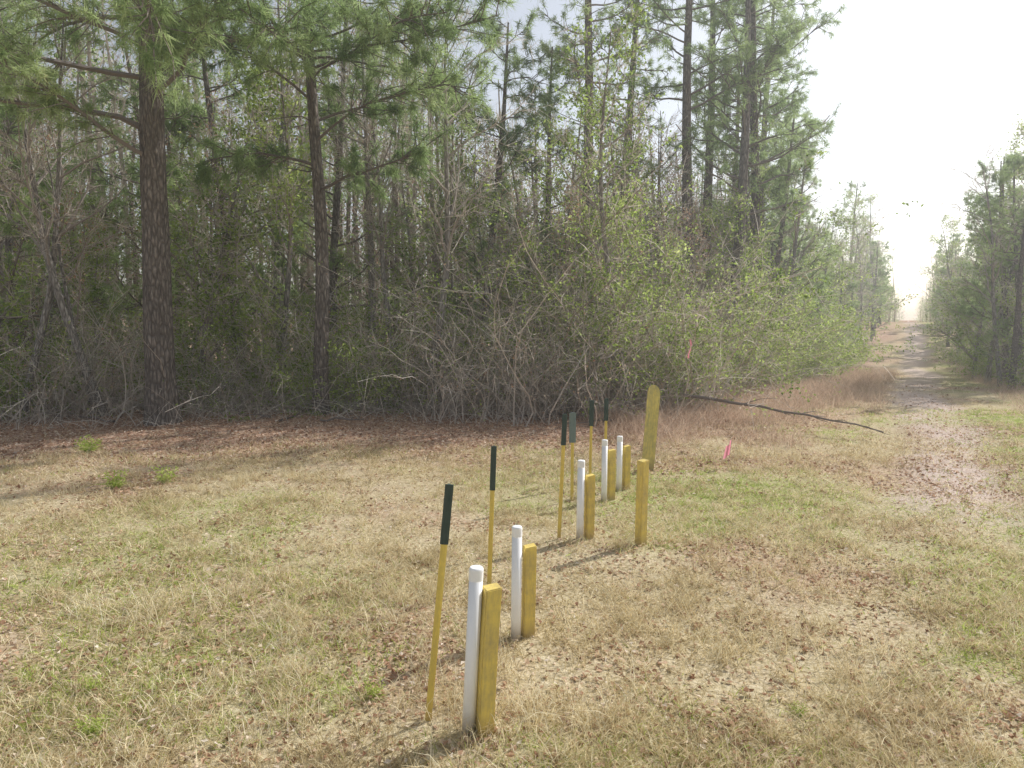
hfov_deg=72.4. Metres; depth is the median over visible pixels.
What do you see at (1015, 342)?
pine tree
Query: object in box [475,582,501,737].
wooden post
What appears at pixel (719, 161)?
pine tree
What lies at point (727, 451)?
marker flag
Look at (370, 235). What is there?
bare tree
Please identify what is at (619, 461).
vent pipe
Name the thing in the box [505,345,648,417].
bare shrub
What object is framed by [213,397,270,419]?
fallen branch
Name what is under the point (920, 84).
sky
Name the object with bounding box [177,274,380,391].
green shrub
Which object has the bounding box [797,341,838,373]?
green shrub
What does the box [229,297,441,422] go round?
green shrub
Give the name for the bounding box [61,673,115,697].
weed plant
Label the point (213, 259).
bare tree
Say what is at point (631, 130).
bare tree
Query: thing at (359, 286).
bare tree
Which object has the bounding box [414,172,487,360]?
bare tree
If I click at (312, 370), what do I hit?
bare shrub
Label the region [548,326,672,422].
bare shrub
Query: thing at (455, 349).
bare shrub
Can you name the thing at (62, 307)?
bare tree
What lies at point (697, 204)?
bare tree
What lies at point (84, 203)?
evergreen tree
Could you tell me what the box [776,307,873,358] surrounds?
green shrub
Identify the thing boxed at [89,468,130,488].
weed plant
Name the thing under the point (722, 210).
bare tree
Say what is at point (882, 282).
pine tree
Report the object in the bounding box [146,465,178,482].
weed plant
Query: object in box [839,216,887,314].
bare tree
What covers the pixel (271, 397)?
bare shrub
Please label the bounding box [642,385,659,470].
marker post
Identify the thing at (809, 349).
green shrub
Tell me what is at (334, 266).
pine tree
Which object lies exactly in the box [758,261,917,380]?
green shrub
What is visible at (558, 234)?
bare tree
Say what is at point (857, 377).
tall reddish grass
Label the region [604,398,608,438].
marker stake
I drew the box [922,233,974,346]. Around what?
pine tree
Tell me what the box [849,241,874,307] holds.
pine tree
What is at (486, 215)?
bare tree
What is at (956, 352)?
green shrub
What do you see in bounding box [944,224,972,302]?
bare tree
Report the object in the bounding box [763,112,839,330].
tree
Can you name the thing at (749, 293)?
evergreen tree
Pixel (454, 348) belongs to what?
vine thicket
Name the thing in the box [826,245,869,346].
pine tree
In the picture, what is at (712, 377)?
bare shrub
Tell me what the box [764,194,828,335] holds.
pine tree
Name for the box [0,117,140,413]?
bare tree
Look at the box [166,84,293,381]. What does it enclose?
bare tree
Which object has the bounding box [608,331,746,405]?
green shrub
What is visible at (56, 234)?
bare tree
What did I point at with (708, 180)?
pine tree
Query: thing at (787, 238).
pine tree
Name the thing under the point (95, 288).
evergreen tree
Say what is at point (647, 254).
bare tree
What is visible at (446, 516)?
marker stake
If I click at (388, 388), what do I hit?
bare shrub
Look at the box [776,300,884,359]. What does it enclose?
green shrub
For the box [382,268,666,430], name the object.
bare shrub
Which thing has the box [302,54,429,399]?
bare tree
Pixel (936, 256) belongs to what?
pine tree
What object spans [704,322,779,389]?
green shrub
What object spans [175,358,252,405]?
bare shrub
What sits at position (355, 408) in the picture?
dry underbrush
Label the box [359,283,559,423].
bare shrub
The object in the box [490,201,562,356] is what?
bare tree
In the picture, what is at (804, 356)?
green shrub
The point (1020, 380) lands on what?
green shrub
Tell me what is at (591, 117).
evergreen tree
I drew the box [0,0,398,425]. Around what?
pine tree
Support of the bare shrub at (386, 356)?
on the ground at (888, 335)
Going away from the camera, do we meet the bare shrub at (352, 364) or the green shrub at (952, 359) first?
the bare shrub at (352, 364)
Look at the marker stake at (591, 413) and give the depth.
10.71 m
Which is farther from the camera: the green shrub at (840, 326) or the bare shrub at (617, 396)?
the green shrub at (840, 326)
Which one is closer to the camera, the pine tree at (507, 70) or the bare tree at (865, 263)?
the pine tree at (507, 70)
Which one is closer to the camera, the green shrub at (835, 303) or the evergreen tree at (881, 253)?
the green shrub at (835, 303)
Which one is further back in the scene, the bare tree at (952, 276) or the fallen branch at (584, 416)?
the bare tree at (952, 276)
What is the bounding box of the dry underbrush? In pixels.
[0,354,848,435]
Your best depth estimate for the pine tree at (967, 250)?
60.86 m
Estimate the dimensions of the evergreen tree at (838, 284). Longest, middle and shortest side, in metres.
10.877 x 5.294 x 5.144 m
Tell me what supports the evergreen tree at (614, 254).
on the ground at (888, 335)
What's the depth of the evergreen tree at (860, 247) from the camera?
62.74 m
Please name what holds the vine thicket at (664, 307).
on the ground at (888, 335)
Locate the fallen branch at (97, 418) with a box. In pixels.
[36,398,115,421]
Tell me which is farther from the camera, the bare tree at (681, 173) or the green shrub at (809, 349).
the bare tree at (681, 173)
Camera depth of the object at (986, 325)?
27.88 m
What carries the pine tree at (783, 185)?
on the ground at (888, 335)
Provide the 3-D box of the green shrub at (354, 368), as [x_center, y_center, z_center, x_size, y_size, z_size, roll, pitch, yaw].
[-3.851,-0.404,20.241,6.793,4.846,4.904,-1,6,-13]
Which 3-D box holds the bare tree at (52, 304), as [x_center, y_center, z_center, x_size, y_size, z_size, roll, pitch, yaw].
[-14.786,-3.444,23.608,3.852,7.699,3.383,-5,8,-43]
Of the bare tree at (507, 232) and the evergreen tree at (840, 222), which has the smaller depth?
the bare tree at (507, 232)
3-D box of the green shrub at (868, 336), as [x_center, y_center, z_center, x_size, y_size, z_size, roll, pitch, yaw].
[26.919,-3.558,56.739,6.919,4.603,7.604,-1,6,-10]
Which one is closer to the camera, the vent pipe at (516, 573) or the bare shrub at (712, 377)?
the vent pipe at (516, 573)
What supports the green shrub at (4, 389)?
on the ground at (888, 335)
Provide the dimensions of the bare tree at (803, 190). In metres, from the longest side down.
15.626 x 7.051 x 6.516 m
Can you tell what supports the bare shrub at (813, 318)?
on the ground at (888, 335)
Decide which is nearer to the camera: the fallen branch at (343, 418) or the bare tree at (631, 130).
the fallen branch at (343, 418)
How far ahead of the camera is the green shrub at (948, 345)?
42.95 m
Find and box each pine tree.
[0,0,124,403]
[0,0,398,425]
[0,1,133,378]
[52,0,234,347]
[115,1,310,380]
[129,0,546,414]
[226,1,422,358]
[391,8,566,374]
[466,37,623,367]
[529,0,684,363]
[546,0,708,353]
[593,0,807,322]
[656,0,800,338]
[664,0,838,356]
[680,0,848,335]
[681,4,816,347]
[692,31,806,265]
[701,0,820,293]
[715,88,844,326]
[717,118,853,343]
[730,110,831,261]
[760,194,819,331]
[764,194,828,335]
[792,224,844,324]
[820,180,879,305]
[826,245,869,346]
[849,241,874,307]
[855,240,895,340]
[855,249,891,329]
[862,247,896,322]
[864,250,896,323]
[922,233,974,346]
[927,241,964,322]
[928,257,953,324]
[932,233,988,350]
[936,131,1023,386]
[941,243,973,314]
[942,189,1023,374]
[944,154,1023,382]
[947,233,1000,345]
[949,149,1023,375]
[952,206,1022,345]
[956,155,1023,385]
[975,139,1023,389]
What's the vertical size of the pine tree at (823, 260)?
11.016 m
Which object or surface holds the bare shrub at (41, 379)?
on the ground at (888, 335)
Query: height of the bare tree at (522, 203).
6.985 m
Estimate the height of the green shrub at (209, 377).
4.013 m
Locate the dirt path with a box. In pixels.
[831,322,1023,557]
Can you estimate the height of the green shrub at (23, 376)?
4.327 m
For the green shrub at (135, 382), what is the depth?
19.68 m
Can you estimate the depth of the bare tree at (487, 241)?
29.82 m
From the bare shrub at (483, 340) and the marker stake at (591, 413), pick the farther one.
the bare shrub at (483, 340)
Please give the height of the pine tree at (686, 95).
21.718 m
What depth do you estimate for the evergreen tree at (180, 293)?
25.32 m
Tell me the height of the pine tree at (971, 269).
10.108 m
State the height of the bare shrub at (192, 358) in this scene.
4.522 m
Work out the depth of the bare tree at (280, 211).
23.16 m
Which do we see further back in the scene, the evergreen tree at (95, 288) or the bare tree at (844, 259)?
the bare tree at (844, 259)
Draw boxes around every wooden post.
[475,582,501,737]
[521,543,536,637]
[584,474,594,538]
[607,449,615,499]
[622,445,630,489]
[635,459,648,545]
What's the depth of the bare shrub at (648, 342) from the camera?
19.27 m
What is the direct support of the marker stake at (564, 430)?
on the ground at (888, 335)
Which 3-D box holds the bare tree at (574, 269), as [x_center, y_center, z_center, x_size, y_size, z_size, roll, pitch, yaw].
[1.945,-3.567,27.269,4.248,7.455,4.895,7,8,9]
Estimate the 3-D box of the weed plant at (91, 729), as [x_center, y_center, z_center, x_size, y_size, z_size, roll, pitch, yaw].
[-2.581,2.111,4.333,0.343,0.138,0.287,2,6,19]
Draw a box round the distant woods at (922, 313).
[580,153,1022,328]
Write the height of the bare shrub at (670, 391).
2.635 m
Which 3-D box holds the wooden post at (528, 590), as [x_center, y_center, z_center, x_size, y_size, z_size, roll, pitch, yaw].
[0.133,1.741,5.660,0.101,0.907,0.099,0,5,-12]
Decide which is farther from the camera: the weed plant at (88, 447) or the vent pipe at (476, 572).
the weed plant at (88, 447)
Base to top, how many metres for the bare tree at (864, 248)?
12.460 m
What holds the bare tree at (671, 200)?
on the ground at (888, 335)
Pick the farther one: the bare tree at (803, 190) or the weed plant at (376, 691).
the bare tree at (803, 190)
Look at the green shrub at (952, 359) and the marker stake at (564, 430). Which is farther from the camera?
the green shrub at (952, 359)
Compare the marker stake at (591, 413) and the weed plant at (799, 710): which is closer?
the weed plant at (799, 710)
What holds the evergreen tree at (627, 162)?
on the ground at (888, 335)
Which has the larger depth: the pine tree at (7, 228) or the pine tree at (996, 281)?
the pine tree at (996, 281)
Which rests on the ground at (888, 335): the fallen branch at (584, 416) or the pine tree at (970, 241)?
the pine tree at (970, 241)
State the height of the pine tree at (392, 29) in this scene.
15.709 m
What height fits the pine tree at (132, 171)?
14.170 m
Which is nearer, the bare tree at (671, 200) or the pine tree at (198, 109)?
the pine tree at (198, 109)
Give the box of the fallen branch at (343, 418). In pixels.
[319,391,376,421]
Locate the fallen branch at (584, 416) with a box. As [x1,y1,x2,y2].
[549,407,623,423]
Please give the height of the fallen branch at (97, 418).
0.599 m
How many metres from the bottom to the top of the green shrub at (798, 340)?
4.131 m
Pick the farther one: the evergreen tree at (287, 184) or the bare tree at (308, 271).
the bare tree at (308, 271)
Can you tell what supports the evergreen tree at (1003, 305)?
on the ground at (888, 335)
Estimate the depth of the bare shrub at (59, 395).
17.44 m
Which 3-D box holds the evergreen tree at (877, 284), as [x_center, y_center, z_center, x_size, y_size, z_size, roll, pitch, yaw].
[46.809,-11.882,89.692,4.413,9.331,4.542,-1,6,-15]
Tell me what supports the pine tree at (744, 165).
on the ground at (888, 335)
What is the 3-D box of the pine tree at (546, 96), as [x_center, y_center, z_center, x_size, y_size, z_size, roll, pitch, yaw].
[1.154,-6.630,28.174,6.599,13.554,5.438,5,7,40]
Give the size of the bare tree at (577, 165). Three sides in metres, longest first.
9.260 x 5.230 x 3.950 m
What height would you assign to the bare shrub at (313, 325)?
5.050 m
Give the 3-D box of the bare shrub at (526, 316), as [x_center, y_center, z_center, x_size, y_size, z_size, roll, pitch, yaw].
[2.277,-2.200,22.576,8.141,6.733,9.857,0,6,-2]
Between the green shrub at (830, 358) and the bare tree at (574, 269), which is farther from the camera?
the green shrub at (830, 358)
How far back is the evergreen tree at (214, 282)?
20.04 m
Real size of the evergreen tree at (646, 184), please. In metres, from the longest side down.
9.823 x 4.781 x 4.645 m
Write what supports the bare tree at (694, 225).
on the ground at (888, 335)
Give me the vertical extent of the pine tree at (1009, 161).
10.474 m
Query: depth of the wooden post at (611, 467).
9.84 m
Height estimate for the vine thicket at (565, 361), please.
7.460 m
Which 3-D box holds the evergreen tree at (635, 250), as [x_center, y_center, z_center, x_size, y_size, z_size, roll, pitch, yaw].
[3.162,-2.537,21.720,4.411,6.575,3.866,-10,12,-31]
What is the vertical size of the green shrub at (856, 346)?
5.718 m
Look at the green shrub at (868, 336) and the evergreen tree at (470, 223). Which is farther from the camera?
the green shrub at (868, 336)
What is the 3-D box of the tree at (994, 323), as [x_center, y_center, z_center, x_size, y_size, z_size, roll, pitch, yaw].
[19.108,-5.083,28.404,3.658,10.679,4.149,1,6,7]
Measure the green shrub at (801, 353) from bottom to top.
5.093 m
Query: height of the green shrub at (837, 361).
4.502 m
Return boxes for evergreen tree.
[0,159,81,370]
[27,183,140,374]
[27,224,142,385]
[113,67,314,404]
[125,147,225,349]
[172,47,332,370]
[297,237,367,357]
[348,65,513,361]
[466,67,649,400]
[498,0,670,412]
[529,205,666,403]
[567,194,690,362]
[602,146,723,330]
[635,231,724,351]
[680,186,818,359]
[692,109,802,324]
[712,241,795,355]
[794,200,871,331]
[808,256,847,335]
[818,237,869,323]
[832,261,865,312]
[833,189,906,351]
[849,213,899,317]
[863,257,897,313]
[909,212,973,359]
[913,199,1012,378]
[931,274,967,333]
[976,113,1023,382]
[989,205,1023,302]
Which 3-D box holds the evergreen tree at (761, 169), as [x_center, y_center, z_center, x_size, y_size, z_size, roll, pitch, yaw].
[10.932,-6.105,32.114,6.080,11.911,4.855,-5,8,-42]
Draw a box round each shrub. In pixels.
[0,228,249,426]
[0,300,130,420]
[0,310,81,410]
[1,251,134,399]
[1,299,120,415]
[2,282,239,416]
[4,301,141,404]
[6,310,199,404]
[52,305,302,420]
[57,292,266,412]
[75,304,272,410]
[142,312,299,419]
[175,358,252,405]
[176,350,266,416]
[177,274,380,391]
[179,322,296,402]
[190,309,304,391]
[202,326,380,415]
[210,295,396,407]
[217,262,448,385]
[220,292,420,415]
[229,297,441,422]
[241,328,355,388]
[274,284,497,413]
[278,274,455,410]
[331,335,442,415]
[339,312,533,398]
[352,295,513,416]
[356,313,428,395]
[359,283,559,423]
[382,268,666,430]
[387,312,516,392]
[418,298,633,422]
[430,303,687,411]
[438,286,606,423]
[445,298,556,394]
[454,211,798,411]
[456,210,653,398]
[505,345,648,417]
[508,195,749,401]
[512,313,682,415]
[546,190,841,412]
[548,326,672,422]
[585,304,731,407]
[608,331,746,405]
[623,346,718,411]
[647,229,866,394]
[659,275,869,389]
[673,345,738,394]
[688,348,770,394]
[692,281,840,386]
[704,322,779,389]
[711,244,849,374]
[715,278,868,380]
[724,301,857,379]
[740,299,826,381]
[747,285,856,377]
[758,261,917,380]
[766,282,917,375]
[768,345,809,379]
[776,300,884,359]
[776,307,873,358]
[777,303,826,378]
[788,325,844,370]
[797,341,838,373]
[798,320,853,370]
[801,288,914,373]
[810,313,883,372]
[834,314,907,362]
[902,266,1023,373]
[906,291,1022,370]
[917,325,971,363]
[928,290,1010,357]
[931,322,1010,380]
[933,326,987,375]
[942,332,982,368]
[956,288,1023,388]
[988,336,1023,382]
[1002,352,1023,390]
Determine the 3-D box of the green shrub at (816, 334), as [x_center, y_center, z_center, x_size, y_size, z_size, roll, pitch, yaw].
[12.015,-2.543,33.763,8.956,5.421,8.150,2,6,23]
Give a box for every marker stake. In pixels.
[425,483,453,721]
[487,446,496,583]
[557,414,566,538]
[569,412,575,500]
[589,400,593,473]
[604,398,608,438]
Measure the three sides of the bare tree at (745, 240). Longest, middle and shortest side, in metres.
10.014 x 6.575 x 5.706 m
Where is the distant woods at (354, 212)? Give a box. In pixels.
[0,0,766,379]
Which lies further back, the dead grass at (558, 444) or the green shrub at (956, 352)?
the green shrub at (956, 352)
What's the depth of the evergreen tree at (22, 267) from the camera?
18.53 m
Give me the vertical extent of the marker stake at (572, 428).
1.450 m
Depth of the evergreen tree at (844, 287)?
76.98 m
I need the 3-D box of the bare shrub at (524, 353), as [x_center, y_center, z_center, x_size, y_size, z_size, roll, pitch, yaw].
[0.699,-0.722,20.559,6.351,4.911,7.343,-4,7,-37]
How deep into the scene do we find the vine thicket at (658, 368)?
17.88 m
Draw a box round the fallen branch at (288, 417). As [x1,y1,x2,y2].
[279,393,312,421]
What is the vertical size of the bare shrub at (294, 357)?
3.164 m
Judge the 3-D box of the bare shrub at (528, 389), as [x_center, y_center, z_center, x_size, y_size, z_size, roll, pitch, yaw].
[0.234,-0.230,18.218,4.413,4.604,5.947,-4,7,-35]
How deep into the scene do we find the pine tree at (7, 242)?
23.47 m
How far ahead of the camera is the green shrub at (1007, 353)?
30.36 m
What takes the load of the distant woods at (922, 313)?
on the ground at (888, 335)
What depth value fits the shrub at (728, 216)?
27.02 m
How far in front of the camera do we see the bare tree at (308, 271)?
26.67 m
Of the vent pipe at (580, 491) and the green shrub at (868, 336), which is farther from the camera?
the green shrub at (868, 336)
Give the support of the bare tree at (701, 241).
on the ground at (888, 335)
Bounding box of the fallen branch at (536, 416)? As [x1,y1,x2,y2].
[518,400,560,419]
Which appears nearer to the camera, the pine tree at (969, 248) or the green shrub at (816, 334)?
the green shrub at (816, 334)
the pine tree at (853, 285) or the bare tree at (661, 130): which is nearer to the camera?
the bare tree at (661, 130)
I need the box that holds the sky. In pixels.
[1,0,1023,320]
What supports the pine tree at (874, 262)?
on the ground at (888, 335)
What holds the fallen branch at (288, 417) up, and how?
on the leaf litter
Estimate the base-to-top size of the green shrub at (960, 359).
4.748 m
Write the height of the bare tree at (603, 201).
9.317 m
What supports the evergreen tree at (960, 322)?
on the ground at (888, 335)
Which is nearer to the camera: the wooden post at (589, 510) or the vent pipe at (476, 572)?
the vent pipe at (476, 572)
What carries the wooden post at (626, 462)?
on the ground at (888, 335)
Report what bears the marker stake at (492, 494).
on the ground at (888, 335)
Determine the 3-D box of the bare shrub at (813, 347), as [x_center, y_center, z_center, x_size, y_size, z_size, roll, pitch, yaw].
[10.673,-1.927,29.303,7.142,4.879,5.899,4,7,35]
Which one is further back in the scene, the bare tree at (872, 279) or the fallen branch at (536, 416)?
the bare tree at (872, 279)
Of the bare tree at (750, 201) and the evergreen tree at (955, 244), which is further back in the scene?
the evergreen tree at (955, 244)
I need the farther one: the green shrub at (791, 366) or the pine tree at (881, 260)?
the pine tree at (881, 260)
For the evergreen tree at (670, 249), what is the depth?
22.75 m
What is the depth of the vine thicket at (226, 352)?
19.32 m
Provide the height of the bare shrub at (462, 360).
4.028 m
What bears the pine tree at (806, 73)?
on the ground at (888, 335)
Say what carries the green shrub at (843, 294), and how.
on the ground at (888, 335)
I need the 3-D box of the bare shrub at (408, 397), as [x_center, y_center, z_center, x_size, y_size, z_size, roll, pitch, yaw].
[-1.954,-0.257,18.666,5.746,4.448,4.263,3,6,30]
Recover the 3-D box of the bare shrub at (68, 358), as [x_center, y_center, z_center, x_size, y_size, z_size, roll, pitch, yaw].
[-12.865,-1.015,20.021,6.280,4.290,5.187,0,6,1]
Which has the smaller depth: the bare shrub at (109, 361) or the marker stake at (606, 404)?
the marker stake at (606, 404)
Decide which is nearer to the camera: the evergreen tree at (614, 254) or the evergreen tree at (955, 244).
the evergreen tree at (614, 254)
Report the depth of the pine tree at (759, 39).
32.56 m
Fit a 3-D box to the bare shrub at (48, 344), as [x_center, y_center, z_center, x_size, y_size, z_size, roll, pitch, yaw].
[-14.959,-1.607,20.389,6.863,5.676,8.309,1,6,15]
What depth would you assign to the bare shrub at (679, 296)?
20.62 m
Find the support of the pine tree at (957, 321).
on the ground at (888, 335)
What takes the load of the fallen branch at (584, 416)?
on the leaf litter
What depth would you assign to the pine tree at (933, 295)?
91.65 m
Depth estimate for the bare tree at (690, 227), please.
23.40 m
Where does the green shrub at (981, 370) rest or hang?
on the ground at (888, 335)
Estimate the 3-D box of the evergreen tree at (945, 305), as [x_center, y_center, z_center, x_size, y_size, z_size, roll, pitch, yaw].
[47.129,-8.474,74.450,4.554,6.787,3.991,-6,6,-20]
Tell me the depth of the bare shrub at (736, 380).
23.70 m
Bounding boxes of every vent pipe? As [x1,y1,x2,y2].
[462,565,483,735]
[511,525,521,640]
[576,460,584,539]
[601,439,607,501]
[616,436,622,490]
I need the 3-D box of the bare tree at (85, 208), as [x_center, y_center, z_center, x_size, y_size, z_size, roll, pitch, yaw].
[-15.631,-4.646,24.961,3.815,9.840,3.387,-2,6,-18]
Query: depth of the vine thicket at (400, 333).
20.47 m
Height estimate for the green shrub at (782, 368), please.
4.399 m
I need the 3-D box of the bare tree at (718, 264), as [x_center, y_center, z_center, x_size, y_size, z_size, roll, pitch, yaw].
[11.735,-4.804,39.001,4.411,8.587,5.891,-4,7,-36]
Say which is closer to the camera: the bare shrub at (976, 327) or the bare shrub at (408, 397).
the bare shrub at (408, 397)
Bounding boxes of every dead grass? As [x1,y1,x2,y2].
[1,375,1023,468]
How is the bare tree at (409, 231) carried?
on the ground at (888, 335)
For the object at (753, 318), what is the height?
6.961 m
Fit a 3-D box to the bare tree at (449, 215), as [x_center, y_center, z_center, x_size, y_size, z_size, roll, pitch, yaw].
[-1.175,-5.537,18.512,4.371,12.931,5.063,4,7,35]
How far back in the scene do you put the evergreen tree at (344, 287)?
26.54 m
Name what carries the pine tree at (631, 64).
on the ground at (888, 335)
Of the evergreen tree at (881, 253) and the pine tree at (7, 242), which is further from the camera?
the evergreen tree at (881, 253)
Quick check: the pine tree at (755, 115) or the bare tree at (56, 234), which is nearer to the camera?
the bare tree at (56, 234)
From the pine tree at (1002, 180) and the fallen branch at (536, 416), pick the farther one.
the pine tree at (1002, 180)
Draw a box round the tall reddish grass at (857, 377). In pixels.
[577,358,1023,449]
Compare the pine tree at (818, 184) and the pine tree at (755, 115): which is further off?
the pine tree at (818, 184)
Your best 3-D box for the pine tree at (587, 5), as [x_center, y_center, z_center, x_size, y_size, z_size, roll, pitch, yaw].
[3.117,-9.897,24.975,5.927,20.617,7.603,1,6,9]
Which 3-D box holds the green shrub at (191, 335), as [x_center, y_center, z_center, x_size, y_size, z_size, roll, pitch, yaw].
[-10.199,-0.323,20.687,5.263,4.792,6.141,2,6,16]
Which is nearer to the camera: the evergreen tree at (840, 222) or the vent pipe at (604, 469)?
the vent pipe at (604, 469)
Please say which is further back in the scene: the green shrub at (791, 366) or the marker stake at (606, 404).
the green shrub at (791, 366)
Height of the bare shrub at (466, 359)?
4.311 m
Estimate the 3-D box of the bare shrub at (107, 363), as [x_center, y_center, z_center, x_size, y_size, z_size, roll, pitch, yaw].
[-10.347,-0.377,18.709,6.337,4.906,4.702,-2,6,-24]
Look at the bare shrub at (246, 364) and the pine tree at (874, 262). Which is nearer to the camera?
the bare shrub at (246, 364)
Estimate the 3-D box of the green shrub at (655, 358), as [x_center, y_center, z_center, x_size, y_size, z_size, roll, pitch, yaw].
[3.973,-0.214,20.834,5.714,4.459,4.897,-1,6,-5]
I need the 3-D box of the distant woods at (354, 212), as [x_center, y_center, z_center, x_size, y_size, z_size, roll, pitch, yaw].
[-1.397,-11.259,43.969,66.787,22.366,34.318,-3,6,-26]
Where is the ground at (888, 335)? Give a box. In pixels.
[0,319,1023,767]
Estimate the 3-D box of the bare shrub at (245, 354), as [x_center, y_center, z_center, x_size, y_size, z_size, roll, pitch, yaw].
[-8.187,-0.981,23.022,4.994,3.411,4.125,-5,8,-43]
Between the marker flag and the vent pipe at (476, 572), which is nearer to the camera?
the vent pipe at (476, 572)
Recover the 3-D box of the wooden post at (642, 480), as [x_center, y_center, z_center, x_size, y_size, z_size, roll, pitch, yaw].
[1.464,1.409,7.899,0.106,1.127,0.104,-3,6,-34]
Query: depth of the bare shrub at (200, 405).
18.45 m
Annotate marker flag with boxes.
[723,440,731,467]
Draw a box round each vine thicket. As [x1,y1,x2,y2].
[0,228,290,421]
[98,224,435,426]
[219,209,534,405]
[234,217,624,427]
[353,187,726,423]
[371,111,832,420]
[409,148,937,420]
[525,222,895,428]
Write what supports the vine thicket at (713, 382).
on the ground at (888, 335)
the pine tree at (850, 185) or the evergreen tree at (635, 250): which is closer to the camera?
the evergreen tree at (635, 250)
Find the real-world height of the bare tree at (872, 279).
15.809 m
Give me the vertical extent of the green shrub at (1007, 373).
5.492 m
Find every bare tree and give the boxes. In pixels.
[0,0,108,416]
[0,0,173,417]
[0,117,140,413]
[0,168,59,366]
[12,116,132,380]
[20,174,139,393]
[117,177,275,352]
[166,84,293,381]
[185,0,340,353]
[222,213,315,361]
[301,0,428,386]
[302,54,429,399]
[344,233,396,361]
[356,131,453,350]
[362,0,557,409]
[414,139,562,348]
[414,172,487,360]
[465,158,542,320]
[466,186,577,365]
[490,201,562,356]
[508,152,620,333]
[538,179,630,407]
[538,208,608,312]
[556,125,653,356]
[569,111,693,317]
[623,216,666,331]
[630,202,711,349]
[633,96,702,269]
[645,170,732,280]
[653,126,724,256]
[656,170,728,314]
[674,196,743,316]
[694,200,732,319]
[695,179,830,315]
[699,222,733,325]
[711,189,724,279]
[721,150,772,254]
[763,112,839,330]
[765,143,822,265]
[817,217,869,300]
[837,212,892,330]
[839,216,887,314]
[853,192,901,335]
[933,252,962,326]
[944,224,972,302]
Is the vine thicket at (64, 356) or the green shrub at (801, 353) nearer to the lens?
the vine thicket at (64, 356)
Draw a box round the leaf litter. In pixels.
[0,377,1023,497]
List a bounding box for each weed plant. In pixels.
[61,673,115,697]
[69,708,115,740]
[71,434,103,452]
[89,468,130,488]
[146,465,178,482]
[358,678,395,702]
[774,700,811,716]
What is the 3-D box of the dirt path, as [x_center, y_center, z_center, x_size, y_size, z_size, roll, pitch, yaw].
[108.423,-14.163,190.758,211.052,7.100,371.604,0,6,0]
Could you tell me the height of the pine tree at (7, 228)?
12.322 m
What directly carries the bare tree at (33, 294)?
on the ground at (888, 335)
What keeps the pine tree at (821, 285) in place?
on the ground at (888, 335)
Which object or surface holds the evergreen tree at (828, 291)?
on the ground at (888, 335)

